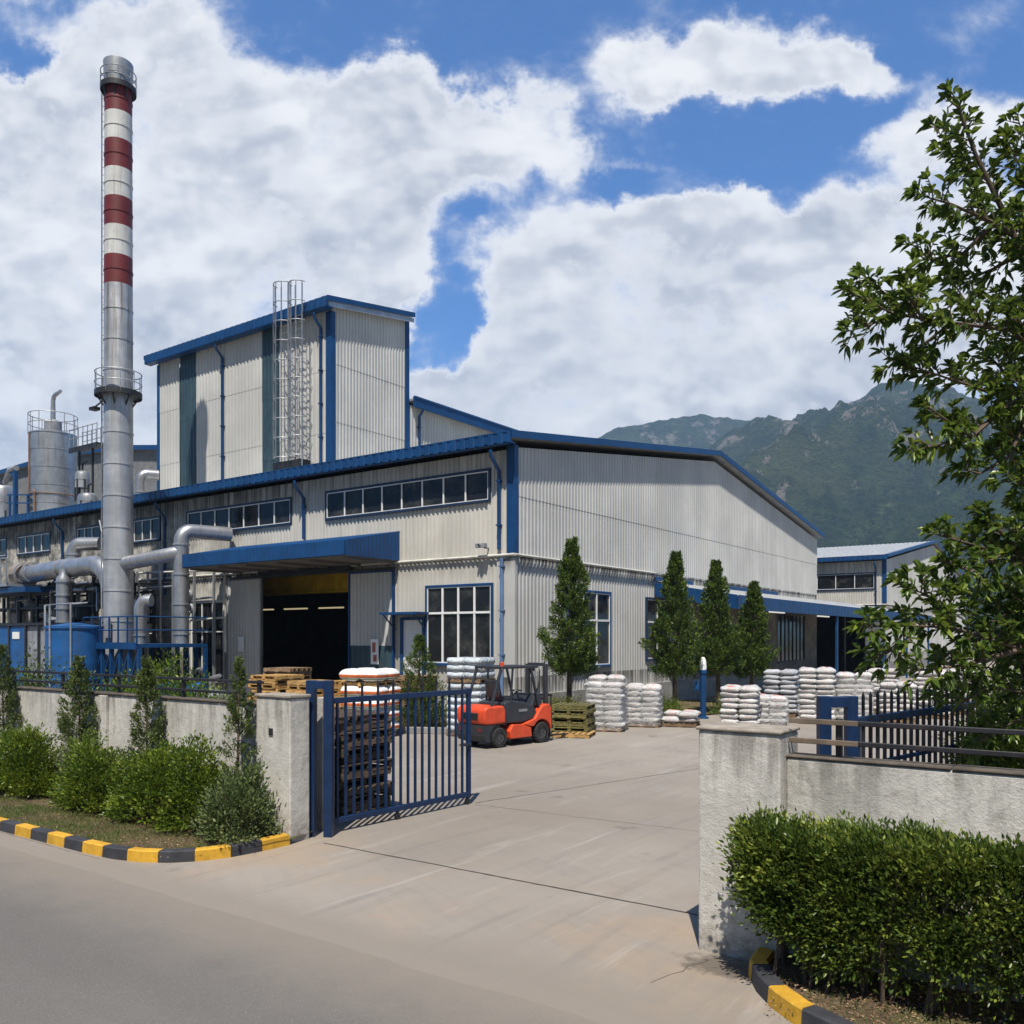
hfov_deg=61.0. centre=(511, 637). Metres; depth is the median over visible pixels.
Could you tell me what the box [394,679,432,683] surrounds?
pallet
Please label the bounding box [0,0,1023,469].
sky
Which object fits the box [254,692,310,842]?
gate pillar
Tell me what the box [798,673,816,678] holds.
sack
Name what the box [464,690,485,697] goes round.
wrapped pack
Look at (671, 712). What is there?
sack
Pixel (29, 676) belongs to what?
shrub
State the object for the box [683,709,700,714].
sack
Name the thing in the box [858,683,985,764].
yard gate
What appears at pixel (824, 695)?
sack
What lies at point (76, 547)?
vent pipe
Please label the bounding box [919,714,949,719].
pallet
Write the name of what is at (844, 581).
window
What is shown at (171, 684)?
shrub
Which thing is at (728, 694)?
sack
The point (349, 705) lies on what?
bulk bag
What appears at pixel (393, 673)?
bulk bag
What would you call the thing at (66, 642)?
blue tank
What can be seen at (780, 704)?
sack
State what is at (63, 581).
cyclone
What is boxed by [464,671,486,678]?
wrapped pack
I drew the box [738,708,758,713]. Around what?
sack
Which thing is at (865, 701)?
sack
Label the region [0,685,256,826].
boundary wall
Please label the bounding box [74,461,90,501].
steel tank
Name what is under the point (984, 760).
shrub
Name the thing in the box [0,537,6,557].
window
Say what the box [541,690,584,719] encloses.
shrub
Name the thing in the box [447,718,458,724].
wrapped pack
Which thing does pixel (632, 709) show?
sack
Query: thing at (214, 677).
pump unit
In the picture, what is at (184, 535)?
vent pipe
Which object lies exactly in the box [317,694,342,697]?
pallet
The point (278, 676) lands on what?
pallet
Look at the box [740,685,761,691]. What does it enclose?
sack
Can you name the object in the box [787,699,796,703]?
sack
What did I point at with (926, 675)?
sack
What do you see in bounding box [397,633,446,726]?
potted conifer
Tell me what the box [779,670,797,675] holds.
sack
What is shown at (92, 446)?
catwalk
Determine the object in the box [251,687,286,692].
pallet
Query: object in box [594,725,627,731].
pallet
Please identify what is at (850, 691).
sack
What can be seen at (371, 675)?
bulk bag
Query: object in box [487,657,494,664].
wrapped pack
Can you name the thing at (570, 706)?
pallet
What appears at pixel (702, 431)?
mountain
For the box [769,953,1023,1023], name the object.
planting bed
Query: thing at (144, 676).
conifer sapling
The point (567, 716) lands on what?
pallet
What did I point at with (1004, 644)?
broadleaf tree
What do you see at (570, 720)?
pallet
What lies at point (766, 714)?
sack
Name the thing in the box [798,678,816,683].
sack
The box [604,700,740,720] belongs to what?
planting bed
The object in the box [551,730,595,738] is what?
pallet
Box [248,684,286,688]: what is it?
pallet
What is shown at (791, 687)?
sack
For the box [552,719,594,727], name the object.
pallet
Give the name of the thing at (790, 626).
window
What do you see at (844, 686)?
sack
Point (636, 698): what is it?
sack
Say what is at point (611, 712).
sack
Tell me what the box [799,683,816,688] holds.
sack
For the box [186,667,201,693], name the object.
pump unit
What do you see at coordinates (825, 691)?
sack
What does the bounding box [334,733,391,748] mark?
pallet
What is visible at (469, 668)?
wrapped pack
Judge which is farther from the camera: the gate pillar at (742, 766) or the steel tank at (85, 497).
the steel tank at (85, 497)
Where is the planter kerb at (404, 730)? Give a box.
[395,727,447,733]
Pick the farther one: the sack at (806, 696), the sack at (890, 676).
the sack at (890, 676)
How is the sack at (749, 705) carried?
on the sack at (748, 711)
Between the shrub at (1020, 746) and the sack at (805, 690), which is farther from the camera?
the sack at (805, 690)
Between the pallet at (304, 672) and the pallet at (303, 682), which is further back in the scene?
the pallet at (304, 672)
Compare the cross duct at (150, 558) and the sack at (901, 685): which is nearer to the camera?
the sack at (901, 685)
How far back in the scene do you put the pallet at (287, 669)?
28.20 m
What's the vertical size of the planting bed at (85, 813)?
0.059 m
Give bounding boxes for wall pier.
[98,695,108,792]
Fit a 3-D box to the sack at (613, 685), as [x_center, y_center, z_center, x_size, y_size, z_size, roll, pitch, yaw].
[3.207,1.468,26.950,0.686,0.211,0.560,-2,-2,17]
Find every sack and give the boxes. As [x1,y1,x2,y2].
[584,681,604,686]
[585,692,604,698]
[586,687,603,692]
[586,698,604,703]
[588,674,607,680]
[594,704,604,709]
[594,709,605,715]
[594,721,605,726]
[595,715,604,720]
[603,687,623,692]
[603,699,622,704]
[603,704,624,709]
[604,682,625,687]
[604,693,625,698]
[604,709,624,715]
[604,716,623,721]
[604,720,625,727]
[607,674,625,681]
[625,684,642,690]
[625,691,640,695]
[625,695,642,701]
[625,711,641,716]
[625,716,641,722]
[626,701,642,706]
[627,706,640,711]
[640,690,660,695]
[641,706,661,712]
[641,712,660,716]
[641,717,662,722]
[642,696,660,701]
[642,701,661,706]
[643,685,660,690]
[661,716,679,722]
[664,709,680,714]
[677,711,698,717]
[679,717,698,722]
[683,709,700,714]
[719,697,739,702]
[719,713,738,718]
[719,718,740,722]
[720,686,739,691]
[720,691,738,696]
[720,708,738,713]
[721,702,739,708]
[725,684,741,687]
[738,698,759,703]
[738,703,758,708]
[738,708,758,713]
[738,713,757,719]
[739,692,759,697]
[739,719,760,723]
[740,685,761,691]
[758,712,768,717]
[759,695,769,701]
[759,702,768,706]
[760,706,769,711]
[760,717,768,722]
[763,669,779,674]
[763,675,779,679]
[763,679,780,684]
[763,684,780,688]
[764,689,779,693]
[768,701,787,707]
[769,694,787,701]
[769,707,788,712]
[769,712,787,717]
[769,718,787,723]
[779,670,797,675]
[779,689,795,694]
[780,675,798,679]
[780,680,796,684]
[780,684,797,689]
[781,694,797,699]
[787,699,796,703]
[787,704,796,707]
[788,708,797,713]
[796,688,816,693]
[796,709,815,713]
[797,698,815,703]
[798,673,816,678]
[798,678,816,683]
[798,693,815,698]
[799,667,816,673]
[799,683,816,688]
[799,704,815,708]
[799,714,815,718]
[816,667,835,673]
[816,679,836,683]
[816,684,834,688]
[816,689,835,693]
[816,694,833,695]
[817,674,834,678]
[835,683,854,688]
[835,688,854,693]
[835,713,843,719]
[836,672,854,677]
[836,678,855,683]
[836,693,854,695]
[836,708,843,713]
[854,672,871,678]
[855,678,873,683]
[855,683,873,688]
[855,688,873,693]
[855,693,868,698]
[858,699,873,703]
[858,704,873,708]
[858,709,874,713]
[878,687,897,692]
[879,682,896,687]
[879,692,896,697]
[879,698,896,702]
[879,702,896,708]
[879,708,896,712]
[884,669,897,673]
[884,678,900,682]
[885,673,899,678]
[896,693,915,698]
[897,682,917,688]
[900,698,915,703]
[900,703,915,709]
[913,676,929,680]
[913,680,929,685]
[914,671,931,676]
[919,700,932,704]
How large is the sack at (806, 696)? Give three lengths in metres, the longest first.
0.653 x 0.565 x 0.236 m
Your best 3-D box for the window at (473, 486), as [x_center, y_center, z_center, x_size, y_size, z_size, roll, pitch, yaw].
[-4.086,-5.245,32.239,8.240,1.170,0.170,0,0,36]
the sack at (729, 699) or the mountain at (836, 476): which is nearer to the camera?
the sack at (729, 699)
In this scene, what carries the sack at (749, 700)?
on the sack at (749, 705)
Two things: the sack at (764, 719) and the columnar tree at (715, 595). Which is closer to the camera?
the sack at (764, 719)
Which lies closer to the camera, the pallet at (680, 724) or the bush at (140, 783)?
the bush at (140, 783)
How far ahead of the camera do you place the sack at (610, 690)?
26.70 m
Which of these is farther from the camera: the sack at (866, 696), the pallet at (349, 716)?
the sack at (866, 696)
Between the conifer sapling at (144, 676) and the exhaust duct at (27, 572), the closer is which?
the conifer sapling at (144, 676)
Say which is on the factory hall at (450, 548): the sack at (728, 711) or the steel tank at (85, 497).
the steel tank at (85, 497)
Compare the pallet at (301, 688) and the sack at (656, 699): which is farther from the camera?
the sack at (656, 699)
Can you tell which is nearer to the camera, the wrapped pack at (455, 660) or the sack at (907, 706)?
the wrapped pack at (455, 660)
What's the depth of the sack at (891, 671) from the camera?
32.90 m
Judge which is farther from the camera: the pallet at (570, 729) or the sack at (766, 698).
the sack at (766, 698)
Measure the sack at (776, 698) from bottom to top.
0.233 m
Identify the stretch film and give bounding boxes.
[585,680,627,730]
[626,689,662,725]
[759,700,788,724]
[835,678,873,718]
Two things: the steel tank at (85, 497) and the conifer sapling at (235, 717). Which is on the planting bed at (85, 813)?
the conifer sapling at (235, 717)
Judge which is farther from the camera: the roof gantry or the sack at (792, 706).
the roof gantry
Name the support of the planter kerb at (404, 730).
on the yard concrete at (604, 959)
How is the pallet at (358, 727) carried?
on the pallet at (366, 733)
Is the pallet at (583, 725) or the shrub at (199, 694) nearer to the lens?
the shrub at (199, 694)
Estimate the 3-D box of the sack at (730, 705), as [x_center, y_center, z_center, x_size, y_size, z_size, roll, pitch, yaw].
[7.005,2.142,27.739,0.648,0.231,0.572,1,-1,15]
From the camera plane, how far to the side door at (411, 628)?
32.03 m
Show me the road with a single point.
(79, 946)
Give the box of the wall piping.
[135,570,226,689]
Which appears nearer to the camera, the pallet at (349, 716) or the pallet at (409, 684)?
the pallet at (349, 716)
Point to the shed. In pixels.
(144, 456)
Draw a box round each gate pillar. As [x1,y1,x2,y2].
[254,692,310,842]
[696,722,799,960]
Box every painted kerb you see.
[0,817,289,862]
[748,947,855,1023]
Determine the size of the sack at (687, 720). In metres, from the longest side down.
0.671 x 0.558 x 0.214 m
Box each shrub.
[0,641,71,737]
[80,670,103,690]
[89,663,145,692]
[121,641,207,696]
[167,662,242,698]
[396,705,413,725]
[417,700,447,726]
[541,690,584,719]
[642,693,690,716]
[708,695,741,713]
[926,670,1023,768]
[980,667,1023,768]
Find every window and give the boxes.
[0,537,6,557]
[16,531,50,555]
[76,524,100,537]
[134,516,160,543]
[142,607,151,658]
[186,497,291,530]
[190,600,224,682]
[325,468,490,520]
[425,583,493,665]
[566,590,611,668]
[645,597,677,660]
[777,613,805,662]
[817,572,874,590]
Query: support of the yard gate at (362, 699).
attached to the gate post at (313, 686)
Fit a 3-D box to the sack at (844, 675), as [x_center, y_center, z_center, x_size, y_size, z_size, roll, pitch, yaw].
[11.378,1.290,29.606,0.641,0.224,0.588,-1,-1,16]
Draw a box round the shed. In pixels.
[0,445,156,513]
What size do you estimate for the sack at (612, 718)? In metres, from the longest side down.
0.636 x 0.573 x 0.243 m
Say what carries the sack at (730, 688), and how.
on the sack at (728, 694)
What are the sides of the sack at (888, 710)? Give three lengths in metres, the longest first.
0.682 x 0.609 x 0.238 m
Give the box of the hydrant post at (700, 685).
[694,657,708,718]
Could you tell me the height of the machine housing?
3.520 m
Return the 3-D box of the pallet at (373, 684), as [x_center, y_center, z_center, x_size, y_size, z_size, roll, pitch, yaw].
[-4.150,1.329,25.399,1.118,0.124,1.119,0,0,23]
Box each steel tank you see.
[0,478,12,516]
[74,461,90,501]
[77,483,98,516]
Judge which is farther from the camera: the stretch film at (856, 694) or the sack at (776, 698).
the stretch film at (856, 694)
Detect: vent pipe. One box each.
[65,537,100,558]
[133,594,153,643]
[134,469,158,493]
[172,524,232,643]
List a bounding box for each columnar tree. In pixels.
[536,535,600,702]
[638,550,705,709]
[690,559,746,713]
[727,580,780,684]
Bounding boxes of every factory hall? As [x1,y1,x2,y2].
[0,430,931,715]
[816,540,965,668]
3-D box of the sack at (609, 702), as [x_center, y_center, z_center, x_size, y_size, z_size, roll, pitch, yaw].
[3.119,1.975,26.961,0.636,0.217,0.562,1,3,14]
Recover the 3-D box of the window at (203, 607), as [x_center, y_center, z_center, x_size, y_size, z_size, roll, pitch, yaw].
[-13.710,0.150,39.129,2.530,3.680,0.170,0,0,36]
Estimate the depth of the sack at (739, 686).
28.08 m
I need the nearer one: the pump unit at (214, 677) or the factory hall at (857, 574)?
the pump unit at (214, 677)
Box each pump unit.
[136,667,180,695]
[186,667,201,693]
[194,674,228,698]
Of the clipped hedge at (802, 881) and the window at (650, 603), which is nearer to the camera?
the clipped hedge at (802, 881)
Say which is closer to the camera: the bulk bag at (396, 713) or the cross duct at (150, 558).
the bulk bag at (396, 713)
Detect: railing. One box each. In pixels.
[8,669,263,696]
[789,718,1023,757]
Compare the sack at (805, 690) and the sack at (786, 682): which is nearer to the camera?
the sack at (805, 690)
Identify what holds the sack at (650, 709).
on the sack at (650, 714)
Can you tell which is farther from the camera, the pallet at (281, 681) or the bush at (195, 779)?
the pallet at (281, 681)
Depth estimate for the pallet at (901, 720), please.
29.46 m
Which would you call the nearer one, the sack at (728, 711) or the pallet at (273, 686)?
the pallet at (273, 686)
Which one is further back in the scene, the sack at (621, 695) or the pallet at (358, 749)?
the sack at (621, 695)
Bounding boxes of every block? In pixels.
[144,279,414,489]
[409,395,515,446]
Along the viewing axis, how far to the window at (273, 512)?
37.49 m
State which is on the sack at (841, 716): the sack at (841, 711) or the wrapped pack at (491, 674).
the sack at (841, 711)
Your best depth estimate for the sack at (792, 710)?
31.55 m
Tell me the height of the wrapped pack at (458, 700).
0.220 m
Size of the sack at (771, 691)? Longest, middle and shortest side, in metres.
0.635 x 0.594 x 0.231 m
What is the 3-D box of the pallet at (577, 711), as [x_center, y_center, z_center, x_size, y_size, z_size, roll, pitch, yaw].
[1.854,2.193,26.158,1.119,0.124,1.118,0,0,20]
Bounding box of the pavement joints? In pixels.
[3,752,707,982]
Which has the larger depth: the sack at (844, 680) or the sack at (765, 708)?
the sack at (844, 680)
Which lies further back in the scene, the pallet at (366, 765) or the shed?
the shed
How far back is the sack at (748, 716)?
27.29 m
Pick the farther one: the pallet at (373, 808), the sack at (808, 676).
the sack at (808, 676)
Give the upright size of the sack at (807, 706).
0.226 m
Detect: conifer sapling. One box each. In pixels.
[0,644,23,748]
[48,655,101,770]
[116,656,166,768]
[215,655,261,830]
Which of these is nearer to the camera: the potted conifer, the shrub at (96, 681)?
the shrub at (96, 681)
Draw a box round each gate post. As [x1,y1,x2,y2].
[306,680,333,837]
[816,696,857,756]
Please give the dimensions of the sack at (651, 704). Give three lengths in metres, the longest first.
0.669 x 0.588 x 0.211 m
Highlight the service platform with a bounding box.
[82,616,207,690]
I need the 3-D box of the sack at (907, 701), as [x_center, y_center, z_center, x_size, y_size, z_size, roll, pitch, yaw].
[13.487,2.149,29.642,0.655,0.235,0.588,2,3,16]
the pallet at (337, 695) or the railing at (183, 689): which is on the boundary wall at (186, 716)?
the railing at (183, 689)
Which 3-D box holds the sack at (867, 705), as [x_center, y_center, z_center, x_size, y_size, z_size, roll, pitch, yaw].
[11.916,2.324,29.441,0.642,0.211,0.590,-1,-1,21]
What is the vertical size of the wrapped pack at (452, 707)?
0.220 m
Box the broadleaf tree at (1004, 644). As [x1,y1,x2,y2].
[831,78,1023,765]
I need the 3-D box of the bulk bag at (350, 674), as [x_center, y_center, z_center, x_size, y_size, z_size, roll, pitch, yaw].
[-4.561,1.076,25.211,0.776,0.383,0.727,0,0,23]
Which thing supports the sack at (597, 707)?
on the sack at (599, 712)
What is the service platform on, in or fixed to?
on the yard concrete at (604, 959)
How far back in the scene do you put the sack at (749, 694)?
27.30 m
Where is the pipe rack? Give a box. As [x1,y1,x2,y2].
[0,557,155,671]
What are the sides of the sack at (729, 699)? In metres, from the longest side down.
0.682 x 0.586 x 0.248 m
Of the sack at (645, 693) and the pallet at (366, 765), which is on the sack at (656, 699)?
the sack at (645, 693)
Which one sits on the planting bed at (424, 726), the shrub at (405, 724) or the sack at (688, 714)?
the shrub at (405, 724)
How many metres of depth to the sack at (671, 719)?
28.21 m
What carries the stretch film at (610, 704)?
on the pallet at (605, 728)
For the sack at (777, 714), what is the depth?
27.88 m
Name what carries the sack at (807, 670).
on the sack at (808, 676)
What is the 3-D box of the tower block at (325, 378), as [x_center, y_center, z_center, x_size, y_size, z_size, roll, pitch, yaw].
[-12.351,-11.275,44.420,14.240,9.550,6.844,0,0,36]
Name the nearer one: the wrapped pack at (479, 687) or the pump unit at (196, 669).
the wrapped pack at (479, 687)
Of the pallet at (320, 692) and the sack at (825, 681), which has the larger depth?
the sack at (825, 681)
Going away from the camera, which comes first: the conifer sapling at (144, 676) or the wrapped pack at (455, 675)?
the conifer sapling at (144, 676)
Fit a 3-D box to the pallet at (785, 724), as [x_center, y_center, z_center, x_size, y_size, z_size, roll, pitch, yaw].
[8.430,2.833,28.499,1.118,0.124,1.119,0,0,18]
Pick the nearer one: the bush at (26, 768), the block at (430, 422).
the bush at (26, 768)
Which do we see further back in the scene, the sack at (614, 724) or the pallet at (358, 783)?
the sack at (614, 724)
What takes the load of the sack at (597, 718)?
on the sack at (599, 724)
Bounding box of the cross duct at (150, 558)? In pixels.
[119,547,177,569]
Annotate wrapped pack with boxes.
[447,657,468,664]
[447,664,463,671]
[447,671,463,678]
[447,682,463,689]
[447,697,460,703]
[447,704,460,710]
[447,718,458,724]
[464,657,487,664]
[464,664,486,671]
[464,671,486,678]
[464,683,485,690]
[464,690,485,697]
[464,697,484,703]
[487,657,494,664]
[489,671,494,677]
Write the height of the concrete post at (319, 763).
2.000 m
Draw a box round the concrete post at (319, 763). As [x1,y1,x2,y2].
[317,697,322,830]
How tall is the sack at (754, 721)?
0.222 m
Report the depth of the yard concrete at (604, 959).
10.46 m
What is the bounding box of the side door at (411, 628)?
[403,620,421,674]
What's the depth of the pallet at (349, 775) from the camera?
13.98 m
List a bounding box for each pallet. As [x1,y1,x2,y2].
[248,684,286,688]
[249,679,301,684]
[250,674,303,679]
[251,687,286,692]
[263,667,311,671]
[263,671,311,674]
[286,689,339,694]
[287,679,341,685]
[287,685,341,690]
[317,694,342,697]
[334,709,388,724]
[334,718,391,732]
[334,727,391,740]
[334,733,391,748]
[334,743,389,757]
[334,748,390,764]
[334,757,391,773]
[334,764,391,781]
[334,774,387,789]
[334,778,391,797]
[334,789,391,805]
[334,794,390,814]
[334,804,390,822]
[343,681,395,686]
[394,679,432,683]
[395,675,435,679]
[395,684,434,688]
[446,678,495,683]
[551,724,594,731]
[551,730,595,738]
[552,702,594,709]
[552,708,595,714]
[552,711,593,718]
[552,716,594,722]
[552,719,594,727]
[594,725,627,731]
[626,721,661,727]
[662,721,699,727]
[759,722,786,725]
[769,713,798,717]
[881,719,914,723]
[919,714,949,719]
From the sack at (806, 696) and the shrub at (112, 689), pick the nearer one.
the shrub at (112, 689)
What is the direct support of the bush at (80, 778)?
on the planting bed at (85, 813)
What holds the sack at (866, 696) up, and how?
on the sack at (865, 701)
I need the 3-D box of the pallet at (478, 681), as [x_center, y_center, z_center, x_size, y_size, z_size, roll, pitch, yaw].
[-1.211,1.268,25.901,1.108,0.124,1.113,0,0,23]
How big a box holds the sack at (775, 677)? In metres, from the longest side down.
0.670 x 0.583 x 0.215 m
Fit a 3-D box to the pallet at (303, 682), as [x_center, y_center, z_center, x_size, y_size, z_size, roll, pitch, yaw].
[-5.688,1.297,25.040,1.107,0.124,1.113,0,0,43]
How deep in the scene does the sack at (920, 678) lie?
31.10 m
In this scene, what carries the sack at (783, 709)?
on the sack at (777, 714)
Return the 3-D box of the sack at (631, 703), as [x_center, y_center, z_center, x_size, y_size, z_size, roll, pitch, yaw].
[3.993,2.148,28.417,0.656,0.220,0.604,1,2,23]
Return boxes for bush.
[0,711,67,797]
[39,728,132,812]
[94,731,203,831]
[148,729,232,831]
[181,758,284,845]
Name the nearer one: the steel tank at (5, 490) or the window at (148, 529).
the window at (148, 529)
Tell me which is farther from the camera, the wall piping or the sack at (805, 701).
the wall piping
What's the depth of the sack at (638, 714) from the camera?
28.16 m
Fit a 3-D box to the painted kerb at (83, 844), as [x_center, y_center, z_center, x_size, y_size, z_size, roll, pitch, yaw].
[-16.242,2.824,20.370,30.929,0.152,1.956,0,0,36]
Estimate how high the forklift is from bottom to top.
2.261 m
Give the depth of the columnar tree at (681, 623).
31.12 m
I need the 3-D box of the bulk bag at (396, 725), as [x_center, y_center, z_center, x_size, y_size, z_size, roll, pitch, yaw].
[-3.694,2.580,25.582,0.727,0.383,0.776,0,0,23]
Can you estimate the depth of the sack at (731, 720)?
27.49 m
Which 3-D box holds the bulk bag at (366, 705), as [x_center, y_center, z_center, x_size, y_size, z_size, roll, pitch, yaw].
[-3.972,1.890,24.966,0.776,0.383,0.727,0,0,23]
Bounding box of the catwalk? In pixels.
[69,422,100,493]
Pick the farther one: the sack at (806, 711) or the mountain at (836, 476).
the mountain at (836, 476)
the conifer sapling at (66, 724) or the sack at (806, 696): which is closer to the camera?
the conifer sapling at (66, 724)
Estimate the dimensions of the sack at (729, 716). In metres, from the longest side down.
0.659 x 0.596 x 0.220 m
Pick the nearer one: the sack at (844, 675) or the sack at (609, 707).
the sack at (609, 707)
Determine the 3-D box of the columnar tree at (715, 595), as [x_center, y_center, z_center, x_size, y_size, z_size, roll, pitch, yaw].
[7.764,-0.058,32.970,2.118,5.918,2.364,-2,-2,36]
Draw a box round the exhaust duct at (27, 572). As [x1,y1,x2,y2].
[8,556,102,589]
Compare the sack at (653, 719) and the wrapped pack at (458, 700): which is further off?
the sack at (653, 719)
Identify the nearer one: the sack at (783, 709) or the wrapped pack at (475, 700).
the wrapped pack at (475, 700)
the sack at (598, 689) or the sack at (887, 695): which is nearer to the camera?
the sack at (598, 689)
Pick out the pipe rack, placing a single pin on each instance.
(20, 602)
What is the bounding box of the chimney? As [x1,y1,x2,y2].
[89,55,141,690]
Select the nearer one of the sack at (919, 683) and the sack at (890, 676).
the sack at (919, 683)
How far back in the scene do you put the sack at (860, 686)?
29.20 m
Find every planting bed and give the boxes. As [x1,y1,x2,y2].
[0,787,312,855]
[402,722,446,726]
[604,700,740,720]
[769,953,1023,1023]
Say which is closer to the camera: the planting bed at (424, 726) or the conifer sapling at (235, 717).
the conifer sapling at (235, 717)
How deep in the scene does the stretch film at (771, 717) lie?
27.91 m
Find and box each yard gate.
[334,676,471,823]
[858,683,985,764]
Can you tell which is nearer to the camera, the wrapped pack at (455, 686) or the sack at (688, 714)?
the wrapped pack at (455, 686)
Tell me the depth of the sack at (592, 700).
26.90 m
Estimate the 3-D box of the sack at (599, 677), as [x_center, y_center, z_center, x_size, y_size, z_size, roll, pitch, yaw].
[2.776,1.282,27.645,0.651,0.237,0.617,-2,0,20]
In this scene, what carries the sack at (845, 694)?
on the sack
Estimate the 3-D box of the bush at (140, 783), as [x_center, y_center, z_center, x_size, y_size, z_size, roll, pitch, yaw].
[-5.398,2.130,13.296,2.115,1.402,1.509,0,0,36]
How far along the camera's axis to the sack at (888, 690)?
29.62 m
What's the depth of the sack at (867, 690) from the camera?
29.16 m
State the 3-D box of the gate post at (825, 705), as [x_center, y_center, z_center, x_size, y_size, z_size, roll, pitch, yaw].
[3.630,1.775,9.700,0.431,2.250,0.130,0,0,0]
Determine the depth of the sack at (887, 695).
29.61 m
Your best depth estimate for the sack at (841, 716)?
29.45 m
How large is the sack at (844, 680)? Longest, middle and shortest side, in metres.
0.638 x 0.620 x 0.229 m
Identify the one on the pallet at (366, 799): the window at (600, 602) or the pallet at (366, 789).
the pallet at (366, 789)
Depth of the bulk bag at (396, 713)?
25.40 m
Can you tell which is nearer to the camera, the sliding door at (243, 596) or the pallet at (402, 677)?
the pallet at (402, 677)
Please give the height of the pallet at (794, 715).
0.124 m
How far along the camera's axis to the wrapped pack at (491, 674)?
25.98 m
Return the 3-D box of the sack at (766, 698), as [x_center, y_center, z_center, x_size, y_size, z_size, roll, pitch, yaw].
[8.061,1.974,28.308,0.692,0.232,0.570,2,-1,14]
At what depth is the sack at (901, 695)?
29.43 m
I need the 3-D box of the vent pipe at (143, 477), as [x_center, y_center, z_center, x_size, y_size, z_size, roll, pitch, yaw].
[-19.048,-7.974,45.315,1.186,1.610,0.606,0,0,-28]
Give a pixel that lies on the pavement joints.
(521, 880)
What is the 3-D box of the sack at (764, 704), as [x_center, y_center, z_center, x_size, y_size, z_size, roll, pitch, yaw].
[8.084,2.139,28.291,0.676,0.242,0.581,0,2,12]
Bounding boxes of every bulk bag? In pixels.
[339,668,363,680]
[340,685,360,696]
[341,702,360,708]
[358,669,388,681]
[358,685,388,695]
[358,700,388,709]
[378,668,399,680]
[382,708,398,719]
[386,684,400,693]
[387,699,398,708]
[390,720,398,730]
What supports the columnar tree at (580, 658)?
on the yard concrete at (604, 959)
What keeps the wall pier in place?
attached to the boundary wall at (186, 716)
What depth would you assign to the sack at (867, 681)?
29.20 m
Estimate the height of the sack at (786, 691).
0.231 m
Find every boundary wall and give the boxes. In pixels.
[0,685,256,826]
[786,752,1023,1002]
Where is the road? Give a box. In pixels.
[0,846,600,1023]
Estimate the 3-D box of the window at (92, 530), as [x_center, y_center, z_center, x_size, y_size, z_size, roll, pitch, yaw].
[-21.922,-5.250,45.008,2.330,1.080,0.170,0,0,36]
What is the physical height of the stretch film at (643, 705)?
1.212 m
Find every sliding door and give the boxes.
[226,578,261,699]
[348,570,394,668]
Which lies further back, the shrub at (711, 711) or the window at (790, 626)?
the window at (790, 626)
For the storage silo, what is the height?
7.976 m
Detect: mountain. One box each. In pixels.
[599,414,791,448]
[709,381,1023,640]
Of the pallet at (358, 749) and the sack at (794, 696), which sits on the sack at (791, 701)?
the sack at (794, 696)
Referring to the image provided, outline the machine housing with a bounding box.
[0,623,98,686]
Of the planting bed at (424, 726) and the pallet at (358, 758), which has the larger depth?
the planting bed at (424, 726)
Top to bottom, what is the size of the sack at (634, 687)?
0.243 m
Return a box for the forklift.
[457,662,568,747]
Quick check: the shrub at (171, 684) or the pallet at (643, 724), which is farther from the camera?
the pallet at (643, 724)
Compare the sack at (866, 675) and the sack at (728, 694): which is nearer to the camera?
the sack at (728, 694)
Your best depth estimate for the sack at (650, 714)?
27.99 m
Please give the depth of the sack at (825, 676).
28.98 m
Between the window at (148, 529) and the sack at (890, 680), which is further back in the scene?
the window at (148, 529)
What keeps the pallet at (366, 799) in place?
on the pallet at (349, 808)
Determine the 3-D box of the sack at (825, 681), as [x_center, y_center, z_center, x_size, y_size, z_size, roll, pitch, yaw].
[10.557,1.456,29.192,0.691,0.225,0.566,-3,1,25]
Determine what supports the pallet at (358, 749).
on the pallet at (358, 758)
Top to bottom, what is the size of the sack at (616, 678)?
0.238 m
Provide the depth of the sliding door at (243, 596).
37.40 m
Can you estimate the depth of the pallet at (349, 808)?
14.01 m
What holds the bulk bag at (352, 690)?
on the bulk bag at (349, 705)
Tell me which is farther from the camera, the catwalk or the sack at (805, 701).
the catwalk
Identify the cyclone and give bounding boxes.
[55,568,72,622]
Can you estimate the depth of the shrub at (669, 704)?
30.32 m
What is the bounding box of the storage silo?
[27,390,77,511]
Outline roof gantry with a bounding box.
[2,465,31,515]
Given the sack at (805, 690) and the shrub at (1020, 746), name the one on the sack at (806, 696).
the sack at (805, 690)
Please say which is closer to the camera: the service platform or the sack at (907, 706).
the sack at (907, 706)
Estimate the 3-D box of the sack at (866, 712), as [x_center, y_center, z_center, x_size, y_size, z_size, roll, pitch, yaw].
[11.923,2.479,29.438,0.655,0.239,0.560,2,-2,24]
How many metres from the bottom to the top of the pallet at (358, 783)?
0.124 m
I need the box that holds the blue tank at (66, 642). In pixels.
[43,602,103,690]
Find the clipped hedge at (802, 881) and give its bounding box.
[711,801,1023,1023]
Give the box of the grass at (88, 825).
[0,787,984,1023]
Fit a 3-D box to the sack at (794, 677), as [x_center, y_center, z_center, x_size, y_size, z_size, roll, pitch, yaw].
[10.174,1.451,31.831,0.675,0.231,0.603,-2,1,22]
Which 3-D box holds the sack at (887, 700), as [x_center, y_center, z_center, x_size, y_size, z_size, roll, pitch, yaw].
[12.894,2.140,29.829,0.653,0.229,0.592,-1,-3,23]
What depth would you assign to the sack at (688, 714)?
28.01 m
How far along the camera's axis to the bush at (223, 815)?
11.94 m
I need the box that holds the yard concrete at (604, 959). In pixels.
[0,657,1019,1023]
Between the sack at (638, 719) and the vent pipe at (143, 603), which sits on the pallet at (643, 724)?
the sack at (638, 719)
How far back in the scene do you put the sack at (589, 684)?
26.90 m
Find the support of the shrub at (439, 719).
on the planting bed at (424, 726)
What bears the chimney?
on the yard concrete at (604, 959)

